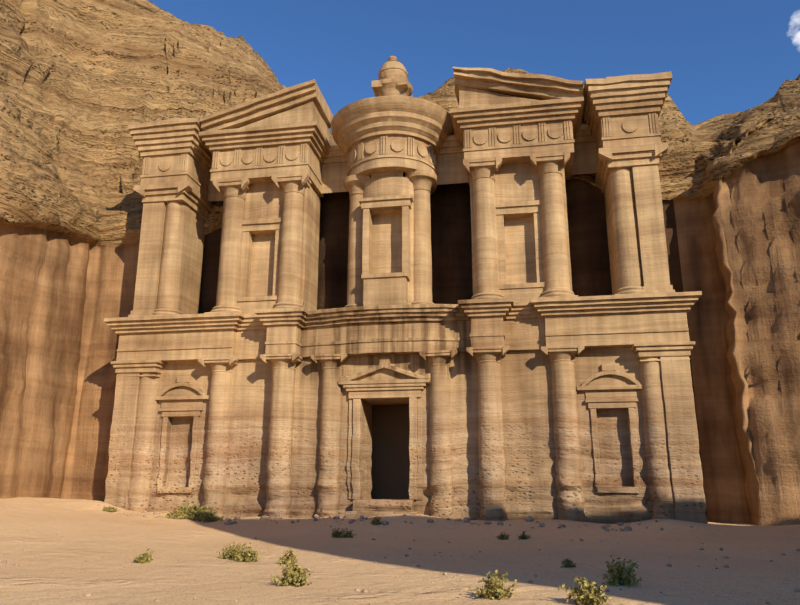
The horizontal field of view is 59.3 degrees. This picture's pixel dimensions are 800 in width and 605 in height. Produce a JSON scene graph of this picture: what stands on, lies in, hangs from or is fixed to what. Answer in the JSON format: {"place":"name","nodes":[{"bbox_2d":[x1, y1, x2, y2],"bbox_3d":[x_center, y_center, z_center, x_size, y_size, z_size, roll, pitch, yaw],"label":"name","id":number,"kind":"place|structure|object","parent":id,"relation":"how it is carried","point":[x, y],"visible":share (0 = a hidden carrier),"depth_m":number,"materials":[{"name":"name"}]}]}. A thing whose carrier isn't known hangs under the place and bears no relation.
{"place":"outdoors","nodes":[
{"label":"outdoors","id":0,"kind":"place"},
{"bbox_2d":[0,0,799,525],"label":"cliff rock","id":1,"kind":"object","parent":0,"point":[84,84],"visible":0.27,"depth_m":63.56,"materials":[{"name":"stone"}]},
{"bbox_2d":[0,497,799,604],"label":"sand ground","id":2,"kind":"structure","parent":0,"point":[108,546],"depth_m":29.31,"materials":[{"name":"beige sand"}]},
{"bbox_2d":[102,504,117,511],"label":"shrub","id":3,"kind":"object","parent":2,"relation":"on","point":[109,509],"visible":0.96,"depth_m":55.34,"materials":[{"name":"green plant"}]},
{"bbox_2d":[132,546,153,563],"bbox_3d":[-10.262,10.107,28.106,0.793,0.645,1.080,5,-16,-17],"label":"shrub","id":4,"kind":"object","parent":2,"relation":"on","point":[144,558],"visible":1,"depth_m":27.99,"materials":[{"name":"green plant"}]},
{"bbox_2d":[159,503,214,518],"bbox_3d":[-16.764,16.363,55.299,4.561,1.250,3.851,-3,-15,10],"label":"shrub","id":5,"kind":"object","parent":2,"relation":"on","point":[184,512],"visible":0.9,"depth_m":54.42,"materials":[{"name":"green plant"}]},
{"bbox_2d":[190,509,223,521],"bbox_3d":[-14.863,16.448,54.491,2.636,1.090,2.573,10,-18,-34],"label":"shrub","id":6,"kind":"object","parent":2,"relation":"on","point":[206,516],"visible":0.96,"depth_m":54.02,"materials":[{"name":"green plant"}]},
{"bbox_2d":[217,541,242,559],"bbox_3d":[-7.371,10.879,30.834,1.266,0.788,1.134,8,-17,-26],"label":"shrub","id":7,"kind":"object","parent":2,"relation":"on","point":[229,554],"visible":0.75,"depth_m":30.66,"materials":[{"name":"green plant"}]},
{"bbox_2d":[226,543,260,562],"bbox_3d":[-6.511,10.556,29.722,1.379,0.874,1.056,-5,-16,17],"label":"shrub","id":8,"kind":"object","parent":2,"relation":"on","point":[244,555],"visible":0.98,"depth_m":29.55,"materials":[{"name":"green plant"}]},
{"bbox_2d":[278,550,297,563],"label":"shrub","id":9,"kind":"object","parent":2,"relation":"on","point":[286,559],"visible":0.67,"depth_m":28.46,"materials":[{"name":"green plant"}]},
{"bbox_2d":[271,554,311,586],"bbox_3d":[-3.236,8.189,21.439,1.254,0.942,1.163,11,-19,-36],"label":"shrub","id":10,"kind":"object","parent":2,"relation":"on","point":[295,577],"visible":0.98,"depth_m":21.34,"materials":[{"name":"green plant"}]},
{"bbox_2d":[330,526,344,537],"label":"shrub","id":11,"kind":"object","parent":2,"relation":"on","point":[336,533],"visible":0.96,"depth_m":44.17,"materials":[{"name":"green plant"}]},
{"bbox_2d":[343,528,355,537],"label":"shrub","id":12,"kind":"object","parent":2,"relation":"on","point":[347,534],"visible":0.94,"depth_m":44.21,"materials":[{"name":"green plant"}]},
{"bbox_2d":[370,515,382,524],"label":"shrub","id":13,"kind":"object","parent":2,"relation":"on","point":[375,521],"visible":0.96,"depth_m":49.57,"materials":[{"name":"green plant"}]},
{"bbox_2d":[1,504,799,604],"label":"loose stones","id":14,"kind":"object","parent":2,"relation":"on","point":[467,519],"visible":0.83,"depth_m":48.98,"materials":[{"name":"beige stone"}]},
{"bbox_2d":[104,341,707,523],"bbox_3d":[-0.981,9.974,57.531,47.708,16.073,6.654,-3,-15,10],"label":"lower facade","id":15,"kind":"object","parent":2,"relation":"on","point":[580,433],"visible":1,"depth_m":55.32,"materials":[{"name":"stone"}]},
{"bbox_2d":[371,404,409,498],"bbox_3d":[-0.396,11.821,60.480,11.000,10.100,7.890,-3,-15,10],"label":"doorway","id":16,"kind":"structure","parent":15,"relation":"attached to","point":[390,467],"depth_m":64.22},
{"bbox_2d":[103,291,701,361],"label":"entablature","id":17,"kind":"structure","parent":15,"relation":"on","point":[609,321],"depth_m":56.76,"materials":[{"name":"stone"}]},
{"bbox_2d":[128,56,674,316],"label":"upper facade","id":18,"kind":"structure","parent":17,"relation":"on","point":[515,151],"depth_m":61.37,"materials":[{"name":"stone"}]},
{"bbox_2d":[468,570,517,599],"bbox_3d":[2.529,7.523,18.741,1.374,0.772,1.129,-3,-15,10],"label":"shrub","id":19,"kind":"object","parent":2,"relation":"on","point":[493,589],"visible":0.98,"depth_m":18.64,"materials":[{"name":"green plant"}]},
{"bbox_2d":[495,531,509,539],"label":"shrub","id":20,"kind":"object","parent":2,"relation":"on","point":[503,537],"visible":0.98,"depth_m":41.63,"materials":[{"name":"green plant"}]},
{"bbox_2d":[517,531,530,538],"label":"shrub","id":21,"kind":"object","parent":2,"relation":"on","point":[523,536],"visible":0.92,"depth_m":41.67,"materials":[{"name":"green plant"}]},
{"bbox_2d":[560,558,575,567],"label":"shrub","id":22,"kind":"object","parent":2,"relation":"on","point":[566,563],"visible":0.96,"depth_m":26.30,"materials":[{"name":"green plant"}]},
{"bbox_2d":[558,569,611,604],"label":"shrub","id":23,"kind":"object","parent":2,"relation":"on","point":[587,595],"visible":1,"depth_m":17.28,"materials":[{"name":"green plant"}]},
{"bbox_2d":[602,555,641,586],"bbox_3d":[6.641,8.016,21.038,1.254,0.927,1.284,-3,-15,10],"label":"shrub","id":24,"kind":"object","parent":2,"relation":"on","point":[617,575],"visible":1,"depth_m":20.92,"materials":[{"name":"green plant"}]},
{"bbox_2d":[148,0,799,131],"label":"sky","id":25,"kind":"structure","parent":0,"point":[721,56],"materials":[{"name":"blue"}]}
]}

